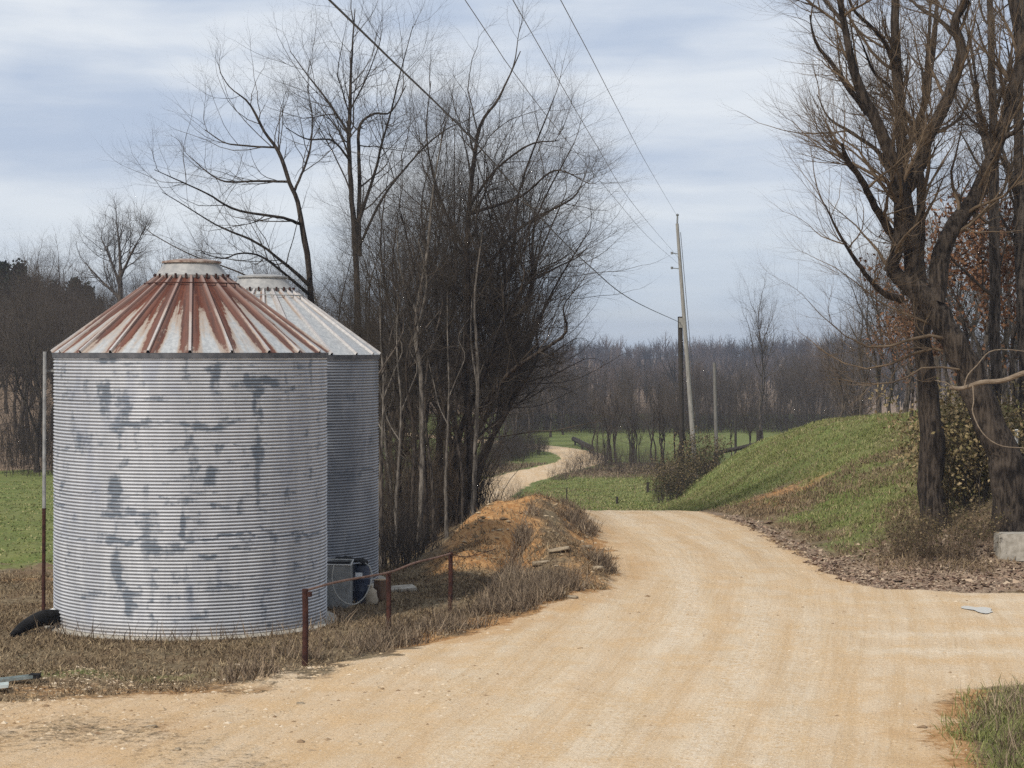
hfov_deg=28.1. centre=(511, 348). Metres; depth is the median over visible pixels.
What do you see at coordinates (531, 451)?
bush
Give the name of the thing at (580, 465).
bush
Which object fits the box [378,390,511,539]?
thicket bush
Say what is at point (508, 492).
bush
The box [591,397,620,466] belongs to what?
sapling
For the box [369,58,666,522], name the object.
bare tree
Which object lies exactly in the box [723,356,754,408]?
bare tree
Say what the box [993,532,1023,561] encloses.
concrete block
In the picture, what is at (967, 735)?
verge grass
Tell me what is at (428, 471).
thicket bush
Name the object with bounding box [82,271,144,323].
bare tree
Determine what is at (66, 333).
bare tree
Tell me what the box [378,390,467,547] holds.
thicket bush
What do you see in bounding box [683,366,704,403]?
bare tree
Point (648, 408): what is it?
field edge bush
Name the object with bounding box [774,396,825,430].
field edge bush
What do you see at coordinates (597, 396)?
sapling
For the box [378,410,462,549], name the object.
thicket bush
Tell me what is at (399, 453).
slim tree
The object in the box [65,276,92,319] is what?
cedar tree
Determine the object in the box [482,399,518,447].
bare tree
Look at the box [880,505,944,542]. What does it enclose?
briar bush
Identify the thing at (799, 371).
bare tree
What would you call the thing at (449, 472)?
thicket bush
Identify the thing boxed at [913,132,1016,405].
bare tree
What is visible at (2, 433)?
field edge bush
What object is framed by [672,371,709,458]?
sapling
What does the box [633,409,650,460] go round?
sapling
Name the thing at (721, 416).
field edge bush
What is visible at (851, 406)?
field edge bush
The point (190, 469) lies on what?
grain bin
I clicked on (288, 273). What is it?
bare tree
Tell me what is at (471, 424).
bare tree
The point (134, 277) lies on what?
bare tree
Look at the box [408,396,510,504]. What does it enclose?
thicket bush
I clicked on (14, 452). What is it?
field edge bush
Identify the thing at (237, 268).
bare tree
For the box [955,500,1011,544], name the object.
briar bush
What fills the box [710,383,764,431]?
field edge bush
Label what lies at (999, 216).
bare tree
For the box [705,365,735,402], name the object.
bare tree
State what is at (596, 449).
bush
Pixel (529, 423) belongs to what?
bare tree
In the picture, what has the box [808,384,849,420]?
field edge bush
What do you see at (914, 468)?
leafy shrub
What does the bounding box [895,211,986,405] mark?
bare tree
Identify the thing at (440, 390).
bare tree
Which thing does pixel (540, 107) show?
power line
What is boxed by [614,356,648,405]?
bare tree
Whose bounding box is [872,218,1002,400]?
bare tree
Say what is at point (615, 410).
sapling
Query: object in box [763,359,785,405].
bare tree
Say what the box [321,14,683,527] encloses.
bare tree
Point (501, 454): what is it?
bush
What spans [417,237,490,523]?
slim tree
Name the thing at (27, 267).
bare tree
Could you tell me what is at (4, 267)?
cedar tree
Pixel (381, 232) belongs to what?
bare tree
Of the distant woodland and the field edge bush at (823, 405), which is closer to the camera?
the field edge bush at (823, 405)
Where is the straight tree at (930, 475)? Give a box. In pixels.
[771,0,997,534]
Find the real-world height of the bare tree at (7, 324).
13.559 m
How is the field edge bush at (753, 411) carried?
on the ground at (506, 532)
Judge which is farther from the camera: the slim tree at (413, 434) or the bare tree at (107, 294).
the bare tree at (107, 294)
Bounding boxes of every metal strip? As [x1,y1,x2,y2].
[0,673,40,681]
[0,682,8,687]
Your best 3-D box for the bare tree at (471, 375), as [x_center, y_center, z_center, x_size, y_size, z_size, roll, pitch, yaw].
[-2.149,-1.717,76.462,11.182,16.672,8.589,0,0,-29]
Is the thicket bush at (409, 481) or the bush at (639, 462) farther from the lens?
the bush at (639, 462)
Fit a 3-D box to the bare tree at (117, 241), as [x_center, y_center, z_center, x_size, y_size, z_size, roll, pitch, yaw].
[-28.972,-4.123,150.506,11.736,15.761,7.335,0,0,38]
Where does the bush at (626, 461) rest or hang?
on the ground at (506, 532)
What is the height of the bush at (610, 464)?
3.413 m
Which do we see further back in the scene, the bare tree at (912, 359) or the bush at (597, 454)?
the bush at (597, 454)
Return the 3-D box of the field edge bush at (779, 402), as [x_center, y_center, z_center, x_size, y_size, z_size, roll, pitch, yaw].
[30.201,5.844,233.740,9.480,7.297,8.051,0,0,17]
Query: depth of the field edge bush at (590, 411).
226.82 m
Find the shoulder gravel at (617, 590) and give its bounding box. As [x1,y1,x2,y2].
[184,537,996,763]
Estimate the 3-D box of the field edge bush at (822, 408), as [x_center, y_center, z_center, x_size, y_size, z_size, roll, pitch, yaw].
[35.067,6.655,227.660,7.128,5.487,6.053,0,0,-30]
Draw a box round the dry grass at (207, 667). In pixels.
[0,535,581,702]
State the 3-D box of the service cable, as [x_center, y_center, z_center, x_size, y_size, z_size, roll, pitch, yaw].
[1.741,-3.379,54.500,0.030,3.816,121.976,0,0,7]
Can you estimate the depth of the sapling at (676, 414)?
168.05 m
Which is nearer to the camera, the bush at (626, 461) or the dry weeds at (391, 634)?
the dry weeds at (391, 634)
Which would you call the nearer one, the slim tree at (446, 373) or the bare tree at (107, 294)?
the slim tree at (446, 373)
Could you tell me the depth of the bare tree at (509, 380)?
73.00 m
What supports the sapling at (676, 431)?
on the ground at (506, 532)
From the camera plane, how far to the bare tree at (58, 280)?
159.46 m
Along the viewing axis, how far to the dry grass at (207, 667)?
37.33 m
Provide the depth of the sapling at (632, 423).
161.35 m
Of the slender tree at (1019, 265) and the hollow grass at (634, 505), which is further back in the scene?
the hollow grass at (634, 505)
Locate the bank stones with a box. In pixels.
[435,493,616,606]
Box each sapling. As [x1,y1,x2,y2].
[574,365,613,449]
[580,367,628,462]
[582,390,613,455]
[587,361,634,462]
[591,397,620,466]
[594,372,638,463]
[601,375,635,447]
[601,378,627,457]
[606,403,624,456]
[610,375,648,462]
[611,383,642,460]
[614,396,637,466]
[621,379,643,462]
[624,379,646,454]
[625,411,646,461]
[633,364,677,464]
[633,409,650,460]
[635,378,677,464]
[637,383,671,453]
[638,370,675,454]
[638,373,677,452]
[648,378,678,462]
[651,392,674,451]
[655,369,697,458]
[660,384,694,455]
[664,395,697,437]
[671,381,698,451]
[671,396,687,456]
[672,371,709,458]
[676,385,700,435]
[720,398,742,456]
[723,373,765,443]
[741,388,763,441]
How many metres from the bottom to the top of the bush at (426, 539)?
2.328 m
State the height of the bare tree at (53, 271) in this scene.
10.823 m
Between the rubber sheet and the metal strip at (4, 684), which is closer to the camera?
the metal strip at (4, 684)
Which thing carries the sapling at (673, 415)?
on the ground at (506, 532)
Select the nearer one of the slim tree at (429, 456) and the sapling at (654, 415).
the slim tree at (429, 456)
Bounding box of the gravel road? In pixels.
[0,431,998,767]
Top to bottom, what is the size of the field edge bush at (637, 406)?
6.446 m
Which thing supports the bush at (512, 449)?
on the ground at (506, 532)
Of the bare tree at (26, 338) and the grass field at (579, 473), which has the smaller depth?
the bare tree at (26, 338)
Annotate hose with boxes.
[331,563,372,604]
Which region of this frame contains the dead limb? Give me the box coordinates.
[935,349,1023,447]
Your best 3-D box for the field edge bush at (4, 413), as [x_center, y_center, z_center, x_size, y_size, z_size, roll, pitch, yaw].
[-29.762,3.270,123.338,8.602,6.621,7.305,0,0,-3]
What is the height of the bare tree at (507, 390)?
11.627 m
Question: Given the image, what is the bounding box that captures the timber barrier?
[713,430,761,456]
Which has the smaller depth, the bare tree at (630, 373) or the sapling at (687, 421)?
the sapling at (687, 421)
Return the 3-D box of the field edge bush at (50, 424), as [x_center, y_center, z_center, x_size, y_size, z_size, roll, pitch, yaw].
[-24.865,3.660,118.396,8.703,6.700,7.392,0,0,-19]
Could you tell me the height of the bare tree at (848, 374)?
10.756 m
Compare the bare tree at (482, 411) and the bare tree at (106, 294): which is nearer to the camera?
the bare tree at (106, 294)
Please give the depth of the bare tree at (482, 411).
167.99 m
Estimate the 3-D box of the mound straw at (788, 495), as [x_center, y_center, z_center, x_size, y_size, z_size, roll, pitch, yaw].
[12.426,3.626,59.368,11.533,3.751,21.647,0,0,0]
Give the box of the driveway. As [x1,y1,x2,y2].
[844,583,1023,691]
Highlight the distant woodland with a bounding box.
[332,308,1018,411]
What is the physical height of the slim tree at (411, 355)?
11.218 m
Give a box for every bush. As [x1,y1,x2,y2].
[0,365,53,457]
[0,370,53,468]
[0,377,52,467]
[0,399,12,464]
[0,402,52,476]
[2,385,53,452]
[20,396,53,474]
[24,385,53,468]
[32,376,53,448]
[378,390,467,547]
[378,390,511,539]
[378,395,509,523]
[378,396,491,546]
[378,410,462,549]
[378,410,465,553]
[378,476,443,570]
[378,479,453,562]
[378,489,456,567]
[380,362,544,514]
[380,412,497,531]
[381,496,469,560]
[383,404,453,546]
[390,407,486,513]
[391,391,515,524]
[396,393,529,509]
[402,394,523,498]
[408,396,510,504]
[479,445,508,470]
[481,440,510,462]
[482,440,517,464]
[491,477,524,500]
[492,433,525,460]
[493,432,531,460]
[494,433,533,460]
[497,434,533,458]
[501,473,538,499]
[502,398,546,431]
[502,428,535,454]
[503,424,532,450]
[506,420,536,444]
[511,429,549,458]
[513,387,554,428]
[514,422,550,452]
[517,427,552,454]
[525,426,552,448]
[539,457,578,479]
[561,448,585,472]
[562,439,609,470]
[563,382,635,427]
[565,386,617,431]
[579,393,623,433]
[582,436,625,471]
[583,436,610,458]
[583,437,614,465]
[588,383,650,432]
[595,432,628,463]
[604,387,643,425]
[609,447,639,473]
[612,432,660,465]
[613,382,654,429]
[624,385,687,433]
[629,441,662,471]
[632,391,672,428]
[637,403,664,430]
[639,436,671,466]
[648,387,711,431]
[649,387,696,432]
[655,372,708,429]
[667,381,735,432]
[678,381,739,430]
[684,401,710,433]
[685,372,770,427]
[685,398,709,429]
[694,392,738,431]
[698,378,753,429]
[705,377,774,428]
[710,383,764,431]
[726,402,757,432]
[729,387,772,428]
[737,392,769,429]
[743,379,797,429]
[743,392,775,432]
[745,378,810,429]
[745,389,796,430]
[754,389,817,430]
[761,393,803,433]
[774,380,819,425]
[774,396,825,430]
[790,399,826,424]
[796,390,853,420]
[800,387,836,423]
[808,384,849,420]
[813,379,887,414]
[824,382,880,417]
[824,403,852,418]
[831,396,874,414]
[849,512,931,558]
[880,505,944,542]
[884,518,942,558]
[888,505,974,562]
[916,501,1007,559]
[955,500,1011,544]
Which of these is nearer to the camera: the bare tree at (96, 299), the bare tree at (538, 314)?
the bare tree at (538, 314)
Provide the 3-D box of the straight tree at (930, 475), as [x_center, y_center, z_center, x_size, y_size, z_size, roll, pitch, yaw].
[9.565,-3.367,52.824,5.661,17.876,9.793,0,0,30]
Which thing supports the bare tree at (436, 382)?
on the ground at (506, 532)
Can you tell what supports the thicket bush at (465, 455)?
on the ground at (506, 532)
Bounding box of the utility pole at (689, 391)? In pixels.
[671,214,699,477]
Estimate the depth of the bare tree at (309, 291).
70.95 m
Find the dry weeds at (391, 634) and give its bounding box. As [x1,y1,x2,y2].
[12,556,601,684]
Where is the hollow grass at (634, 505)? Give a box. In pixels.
[488,415,854,510]
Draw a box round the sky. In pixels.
[0,0,1023,357]
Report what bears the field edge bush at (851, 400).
on the ground at (506, 532)
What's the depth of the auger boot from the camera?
38.71 m
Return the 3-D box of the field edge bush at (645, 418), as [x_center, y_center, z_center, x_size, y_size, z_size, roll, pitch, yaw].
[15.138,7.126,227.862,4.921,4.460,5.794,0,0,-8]
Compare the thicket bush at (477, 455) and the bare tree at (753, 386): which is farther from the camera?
the bare tree at (753, 386)
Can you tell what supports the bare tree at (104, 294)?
on the ground at (506, 532)
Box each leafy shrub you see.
[868,371,1023,515]
[887,394,1023,499]
[895,362,1023,504]
[902,377,1023,493]
[941,380,1023,488]
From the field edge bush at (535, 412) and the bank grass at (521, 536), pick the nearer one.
the bank grass at (521, 536)
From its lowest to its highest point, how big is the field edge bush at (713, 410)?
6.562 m
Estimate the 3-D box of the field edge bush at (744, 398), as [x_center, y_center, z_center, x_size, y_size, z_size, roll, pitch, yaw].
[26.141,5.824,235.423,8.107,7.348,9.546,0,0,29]
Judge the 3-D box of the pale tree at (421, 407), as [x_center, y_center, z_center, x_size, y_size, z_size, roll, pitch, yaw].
[-2.627,-1.131,63.116,5.276,15.038,5.647,0,0,-27]
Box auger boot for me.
[9,608,60,636]
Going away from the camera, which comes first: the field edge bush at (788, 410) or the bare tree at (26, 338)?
the bare tree at (26, 338)
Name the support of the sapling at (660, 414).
on the ground at (506, 532)
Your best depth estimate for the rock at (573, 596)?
42.73 m
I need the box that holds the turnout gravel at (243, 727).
[0,664,480,755]
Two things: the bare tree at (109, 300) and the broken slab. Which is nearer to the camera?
the broken slab
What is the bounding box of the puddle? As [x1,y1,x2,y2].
[961,606,992,612]
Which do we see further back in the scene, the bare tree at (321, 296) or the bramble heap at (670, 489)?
the bramble heap at (670, 489)
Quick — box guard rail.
[571,437,593,453]
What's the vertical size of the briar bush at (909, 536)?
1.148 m
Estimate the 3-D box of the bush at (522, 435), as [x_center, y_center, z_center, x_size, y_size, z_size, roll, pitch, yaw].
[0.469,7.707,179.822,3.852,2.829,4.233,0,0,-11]
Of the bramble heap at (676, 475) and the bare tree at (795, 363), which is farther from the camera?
the bare tree at (795, 363)
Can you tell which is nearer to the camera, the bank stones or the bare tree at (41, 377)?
the bank stones
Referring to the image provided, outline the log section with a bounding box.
[374,579,385,601]
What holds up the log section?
on the ground at (506, 532)
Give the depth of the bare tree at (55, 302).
156.96 m
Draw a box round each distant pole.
[713,363,718,459]
[734,393,736,454]
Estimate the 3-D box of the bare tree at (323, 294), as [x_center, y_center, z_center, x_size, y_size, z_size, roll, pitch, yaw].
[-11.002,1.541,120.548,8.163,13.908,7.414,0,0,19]
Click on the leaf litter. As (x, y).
(946, 579)
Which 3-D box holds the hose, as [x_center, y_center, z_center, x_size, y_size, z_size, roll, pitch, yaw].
[-3.272,4.852,42.289,0.966,0.827,0.380,0,0,-44]
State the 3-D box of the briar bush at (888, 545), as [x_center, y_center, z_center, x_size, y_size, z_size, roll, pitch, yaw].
[9.415,4.634,50.920,1.722,1.286,1.788,0,0,-43]
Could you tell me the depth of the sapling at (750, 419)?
169.27 m
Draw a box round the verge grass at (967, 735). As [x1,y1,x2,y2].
[923,674,1023,767]
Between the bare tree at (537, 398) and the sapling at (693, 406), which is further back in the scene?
the bare tree at (537, 398)
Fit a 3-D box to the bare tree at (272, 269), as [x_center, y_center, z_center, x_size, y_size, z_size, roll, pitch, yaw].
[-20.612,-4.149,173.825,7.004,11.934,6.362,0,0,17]
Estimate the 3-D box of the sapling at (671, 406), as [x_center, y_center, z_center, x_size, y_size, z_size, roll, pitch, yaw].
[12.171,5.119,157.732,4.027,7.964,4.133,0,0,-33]
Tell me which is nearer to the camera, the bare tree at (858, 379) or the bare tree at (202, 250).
the bare tree at (202, 250)
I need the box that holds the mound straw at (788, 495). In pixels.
[713,409,1018,576]
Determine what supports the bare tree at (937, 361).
on the ground at (506, 532)
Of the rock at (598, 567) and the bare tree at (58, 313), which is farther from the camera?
the bare tree at (58, 313)
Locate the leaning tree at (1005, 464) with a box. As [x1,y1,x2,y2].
[717,0,1023,532]
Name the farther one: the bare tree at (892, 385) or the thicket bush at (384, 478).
the bare tree at (892, 385)
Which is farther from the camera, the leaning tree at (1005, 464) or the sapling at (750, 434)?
the sapling at (750, 434)
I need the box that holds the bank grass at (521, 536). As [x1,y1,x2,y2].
[467,489,627,613]
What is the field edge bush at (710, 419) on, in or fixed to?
on the ground at (506, 532)
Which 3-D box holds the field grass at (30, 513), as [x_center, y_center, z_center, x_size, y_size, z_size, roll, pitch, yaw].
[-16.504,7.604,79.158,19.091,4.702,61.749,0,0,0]
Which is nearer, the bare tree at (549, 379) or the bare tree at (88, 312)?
the bare tree at (88, 312)
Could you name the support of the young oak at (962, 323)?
on the ground at (506, 532)
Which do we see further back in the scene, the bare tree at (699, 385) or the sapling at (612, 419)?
the bare tree at (699, 385)
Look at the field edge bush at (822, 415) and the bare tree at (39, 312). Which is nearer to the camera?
the bare tree at (39, 312)
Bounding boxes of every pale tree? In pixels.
[333,77,519,552]
[396,186,536,516]
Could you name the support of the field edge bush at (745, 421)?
on the ground at (506, 532)
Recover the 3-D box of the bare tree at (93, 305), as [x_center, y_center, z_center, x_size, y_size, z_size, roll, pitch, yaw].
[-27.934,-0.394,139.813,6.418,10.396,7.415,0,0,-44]
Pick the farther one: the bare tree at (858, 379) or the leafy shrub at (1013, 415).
the bare tree at (858, 379)
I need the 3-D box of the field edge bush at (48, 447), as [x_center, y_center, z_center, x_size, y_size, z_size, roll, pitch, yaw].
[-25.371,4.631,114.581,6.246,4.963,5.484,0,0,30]
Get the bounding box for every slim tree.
[307,221,428,564]
[329,244,428,564]
[356,269,443,563]
[366,171,463,558]
[372,234,432,553]
[374,216,443,542]
[380,210,457,541]
[383,49,547,526]
[411,271,495,470]
[416,270,502,539]
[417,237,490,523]
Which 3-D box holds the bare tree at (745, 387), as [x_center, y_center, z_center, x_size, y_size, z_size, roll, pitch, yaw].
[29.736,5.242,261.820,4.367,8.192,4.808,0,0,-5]
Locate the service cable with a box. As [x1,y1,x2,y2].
[328,0,679,322]
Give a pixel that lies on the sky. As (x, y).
(69, 69)
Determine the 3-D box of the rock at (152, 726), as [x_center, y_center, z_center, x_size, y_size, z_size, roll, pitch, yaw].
[-5.080,5.308,28.745,0.199,0.049,0.176,-7,-5,4]
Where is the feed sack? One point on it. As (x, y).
(371, 597)
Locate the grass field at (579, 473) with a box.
[482,459,720,479]
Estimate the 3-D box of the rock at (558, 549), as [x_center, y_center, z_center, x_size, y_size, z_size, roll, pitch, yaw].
[1.085,4.629,47.310,0.491,0.088,0.330,-11,-2,6]
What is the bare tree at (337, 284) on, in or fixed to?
on the ground at (506, 532)
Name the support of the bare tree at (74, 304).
on the ground at (506, 532)
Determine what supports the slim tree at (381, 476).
on the ground at (506, 532)
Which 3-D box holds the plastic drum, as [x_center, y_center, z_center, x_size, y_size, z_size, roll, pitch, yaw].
[-3.186,4.951,43.199,0.395,0.820,0.398,0,0,0]
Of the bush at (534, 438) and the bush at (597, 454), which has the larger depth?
the bush at (534, 438)
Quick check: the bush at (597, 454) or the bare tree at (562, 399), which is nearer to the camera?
the bush at (597, 454)
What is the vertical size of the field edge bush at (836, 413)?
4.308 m
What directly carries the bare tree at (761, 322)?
on the ground at (506, 532)
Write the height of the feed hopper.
0.966 m
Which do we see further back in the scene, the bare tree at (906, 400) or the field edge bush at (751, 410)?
the field edge bush at (751, 410)
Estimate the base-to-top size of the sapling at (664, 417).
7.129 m
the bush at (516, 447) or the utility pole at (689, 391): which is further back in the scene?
the bush at (516, 447)
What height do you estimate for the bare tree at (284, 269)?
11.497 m
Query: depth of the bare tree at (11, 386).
130.22 m
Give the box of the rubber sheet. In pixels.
[334,556,367,565]
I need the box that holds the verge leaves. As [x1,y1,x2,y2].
[724,513,902,588]
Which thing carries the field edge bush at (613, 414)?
on the ground at (506, 532)
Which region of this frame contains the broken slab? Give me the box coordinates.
[391,584,416,591]
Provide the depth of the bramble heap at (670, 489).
105.77 m
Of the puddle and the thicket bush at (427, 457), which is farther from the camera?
the thicket bush at (427, 457)
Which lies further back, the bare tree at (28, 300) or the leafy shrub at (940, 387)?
the bare tree at (28, 300)
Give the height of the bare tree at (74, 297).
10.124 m
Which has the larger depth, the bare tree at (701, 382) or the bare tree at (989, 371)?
the bare tree at (701, 382)
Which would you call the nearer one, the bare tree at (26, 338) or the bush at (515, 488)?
the bush at (515, 488)
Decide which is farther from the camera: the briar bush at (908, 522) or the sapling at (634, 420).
the sapling at (634, 420)
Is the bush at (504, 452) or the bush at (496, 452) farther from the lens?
the bush at (496, 452)
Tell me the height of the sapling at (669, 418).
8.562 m
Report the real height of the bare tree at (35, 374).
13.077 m
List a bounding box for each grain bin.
[44,259,335,640]
[230,274,385,586]
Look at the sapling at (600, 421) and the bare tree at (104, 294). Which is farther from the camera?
the sapling at (600, 421)
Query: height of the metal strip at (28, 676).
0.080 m
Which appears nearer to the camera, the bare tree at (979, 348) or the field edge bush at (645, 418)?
the bare tree at (979, 348)
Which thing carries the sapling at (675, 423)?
on the ground at (506, 532)
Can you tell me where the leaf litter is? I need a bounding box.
[793,510,1023,592]
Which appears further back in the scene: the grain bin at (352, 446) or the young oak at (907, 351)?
the young oak at (907, 351)
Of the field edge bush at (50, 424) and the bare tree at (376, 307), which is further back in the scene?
the field edge bush at (50, 424)
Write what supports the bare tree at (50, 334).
on the ground at (506, 532)
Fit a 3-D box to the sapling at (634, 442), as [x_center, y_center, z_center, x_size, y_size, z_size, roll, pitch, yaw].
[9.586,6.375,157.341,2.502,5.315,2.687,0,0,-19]
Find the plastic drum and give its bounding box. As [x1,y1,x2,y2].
[353,564,369,603]
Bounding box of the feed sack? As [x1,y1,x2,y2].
[365,585,377,604]
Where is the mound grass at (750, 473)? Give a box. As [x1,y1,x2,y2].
[654,403,1018,556]
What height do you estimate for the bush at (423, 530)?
2.156 m
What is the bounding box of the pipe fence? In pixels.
[302,549,495,665]
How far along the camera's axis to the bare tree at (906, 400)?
92.03 m
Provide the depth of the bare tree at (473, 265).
83.44 m
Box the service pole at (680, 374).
[678,317,684,465]
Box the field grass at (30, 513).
[0,477,53,571]
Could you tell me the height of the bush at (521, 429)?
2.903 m
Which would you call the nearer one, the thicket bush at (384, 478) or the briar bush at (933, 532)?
the briar bush at (933, 532)
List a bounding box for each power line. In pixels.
[465,0,674,260]
[513,0,676,255]
[560,0,677,216]
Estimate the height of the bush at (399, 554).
2.595 m
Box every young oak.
[857,185,1015,417]
[862,291,964,422]
[949,188,1018,435]
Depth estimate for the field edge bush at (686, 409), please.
227.15 m
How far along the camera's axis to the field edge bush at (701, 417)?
221.79 m
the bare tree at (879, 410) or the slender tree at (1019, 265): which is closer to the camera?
the slender tree at (1019, 265)
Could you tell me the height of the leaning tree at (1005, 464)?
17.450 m
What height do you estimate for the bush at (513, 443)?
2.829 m
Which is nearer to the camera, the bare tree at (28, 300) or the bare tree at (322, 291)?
the bare tree at (28, 300)
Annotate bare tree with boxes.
[0,218,75,325]
[0,233,86,392]
[0,245,66,453]
[0,251,86,445]
[0,252,38,402]
[0,256,60,430]
[0,257,94,471]
[0,291,72,427]
[0,297,52,409]
[1,263,74,406]
[1,293,78,454]
[9,240,49,298]
[16,225,101,321]
[18,268,93,386]
[24,260,79,369]
[25,250,74,292]
[30,292,98,402]
[36,302,71,397]
[36,302,80,435]
[41,263,110,335]
[41,275,82,337]
[46,264,119,333]
[51,189,166,301]
[52,278,112,332]
[53,264,103,325]
[56,262,124,325]
[65,277,123,334]
[69,262,134,315]
[70,275,130,330]
[73,261,105,321]
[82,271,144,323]
[84,16,378,309]
[87,253,150,308]
[93,269,125,312]
[97,254,152,296]
[105,240,172,299]
[110,260,145,298]
[126,217,205,285]
[158,225,233,278]
[158,232,238,274]
[219,231,317,288]
[220,248,262,281]
[222,0,523,336]
[243,240,297,289]
[252,250,305,294]
[257,246,316,292]
[261,209,434,449]
[284,247,349,321]
[291,104,490,508]
[294,273,361,336]
[296,203,436,509]
[300,143,509,483]
[301,266,375,330]
[306,241,387,409]
[317,169,514,543]
[318,28,566,525]
[318,131,506,537]
[318,184,457,470]
[319,105,576,447]
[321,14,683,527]
[326,0,661,517]
[361,216,486,479]
[368,118,567,440]
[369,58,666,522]
[370,172,542,480]
[371,111,648,494]
[396,168,655,517]
[418,222,616,480]
[448,199,601,498]
[470,364,496,450]
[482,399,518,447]
[495,357,533,435]
[514,373,539,435]
[519,363,551,428]
[522,354,545,435]
[530,333,571,429]
[530,345,571,436]
[545,356,586,434]
[613,362,642,400]
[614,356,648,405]
[634,365,661,419]
[644,380,666,412]
[657,371,676,409]
[676,353,712,402]
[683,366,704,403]
[684,358,721,411]
[685,367,709,413]
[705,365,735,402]
[710,364,735,413]
[720,258,794,438]
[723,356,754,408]
[734,367,755,413]
[741,370,768,400]
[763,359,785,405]
[766,356,798,420]
[767,372,782,417]
[772,353,801,416]
[779,341,818,411]
[779,343,815,412]
[783,346,826,419]
[799,293,883,416]
[804,347,836,407]
[808,338,850,417]
[811,321,903,416]
[816,202,904,413]
[821,281,902,415]
[823,185,937,412]
[830,230,915,412]
[836,351,865,411]
[848,364,877,397]
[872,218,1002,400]
[877,176,986,397]
[879,121,1013,374]
[881,240,979,408]
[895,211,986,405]
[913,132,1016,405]
[932,239,990,384]
[933,103,1016,332]
[942,245,1016,378]
[952,251,1018,399]
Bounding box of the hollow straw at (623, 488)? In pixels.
[516,418,830,510]
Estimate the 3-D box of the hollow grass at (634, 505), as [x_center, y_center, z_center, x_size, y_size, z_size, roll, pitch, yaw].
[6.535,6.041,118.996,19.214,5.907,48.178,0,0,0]
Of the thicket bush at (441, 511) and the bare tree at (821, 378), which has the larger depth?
the bare tree at (821, 378)
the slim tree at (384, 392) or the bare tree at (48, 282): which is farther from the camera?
the bare tree at (48, 282)
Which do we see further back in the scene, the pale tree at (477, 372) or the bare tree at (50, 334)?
the bare tree at (50, 334)
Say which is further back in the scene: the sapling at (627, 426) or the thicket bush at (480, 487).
the sapling at (627, 426)
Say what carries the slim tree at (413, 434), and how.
on the ground at (506, 532)
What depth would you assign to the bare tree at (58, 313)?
127.60 m
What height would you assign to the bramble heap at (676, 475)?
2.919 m
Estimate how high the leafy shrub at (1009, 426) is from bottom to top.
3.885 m
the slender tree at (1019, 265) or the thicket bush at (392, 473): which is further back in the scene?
the thicket bush at (392, 473)
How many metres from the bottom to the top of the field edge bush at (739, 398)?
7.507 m
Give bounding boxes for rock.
[142,725,157,728]
[532,560,548,565]
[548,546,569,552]
[567,595,577,598]
[591,566,603,570]
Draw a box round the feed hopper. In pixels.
[327,559,353,608]
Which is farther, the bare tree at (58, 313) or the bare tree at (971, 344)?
the bare tree at (58, 313)
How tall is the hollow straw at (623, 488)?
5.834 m
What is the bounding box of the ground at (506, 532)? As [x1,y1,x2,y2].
[0,356,1023,767]
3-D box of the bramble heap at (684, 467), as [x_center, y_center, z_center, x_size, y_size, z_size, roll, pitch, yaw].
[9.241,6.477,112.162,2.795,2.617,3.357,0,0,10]
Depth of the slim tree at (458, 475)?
66.09 m
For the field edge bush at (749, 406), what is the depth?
236.76 m
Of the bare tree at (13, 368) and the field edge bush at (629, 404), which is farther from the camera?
the field edge bush at (629, 404)
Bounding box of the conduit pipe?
[42,352,54,609]
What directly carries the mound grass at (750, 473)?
on the ground at (506, 532)
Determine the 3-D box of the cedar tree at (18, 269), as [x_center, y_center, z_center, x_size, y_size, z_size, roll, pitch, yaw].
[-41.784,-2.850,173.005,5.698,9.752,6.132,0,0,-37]
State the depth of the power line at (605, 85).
32.42 m
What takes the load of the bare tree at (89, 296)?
on the ground at (506, 532)
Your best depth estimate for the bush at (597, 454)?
156.99 m
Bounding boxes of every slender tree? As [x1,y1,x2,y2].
[910,0,1023,407]
[932,0,1023,458]
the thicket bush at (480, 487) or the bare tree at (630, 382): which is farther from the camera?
the bare tree at (630, 382)
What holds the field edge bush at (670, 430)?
on the ground at (506, 532)
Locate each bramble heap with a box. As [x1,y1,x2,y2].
[636,453,699,502]
[642,449,711,502]
[657,446,703,485]
[660,419,735,483]
[676,428,730,475]
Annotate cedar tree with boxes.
[0,260,20,366]
[10,258,30,315]
[39,280,68,366]
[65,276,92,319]
[82,283,94,305]
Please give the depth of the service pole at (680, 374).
114.88 m
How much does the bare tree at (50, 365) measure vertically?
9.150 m
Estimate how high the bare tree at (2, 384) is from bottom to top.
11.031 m
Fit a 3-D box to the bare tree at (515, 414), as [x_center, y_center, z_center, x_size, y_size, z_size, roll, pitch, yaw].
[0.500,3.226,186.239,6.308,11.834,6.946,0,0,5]

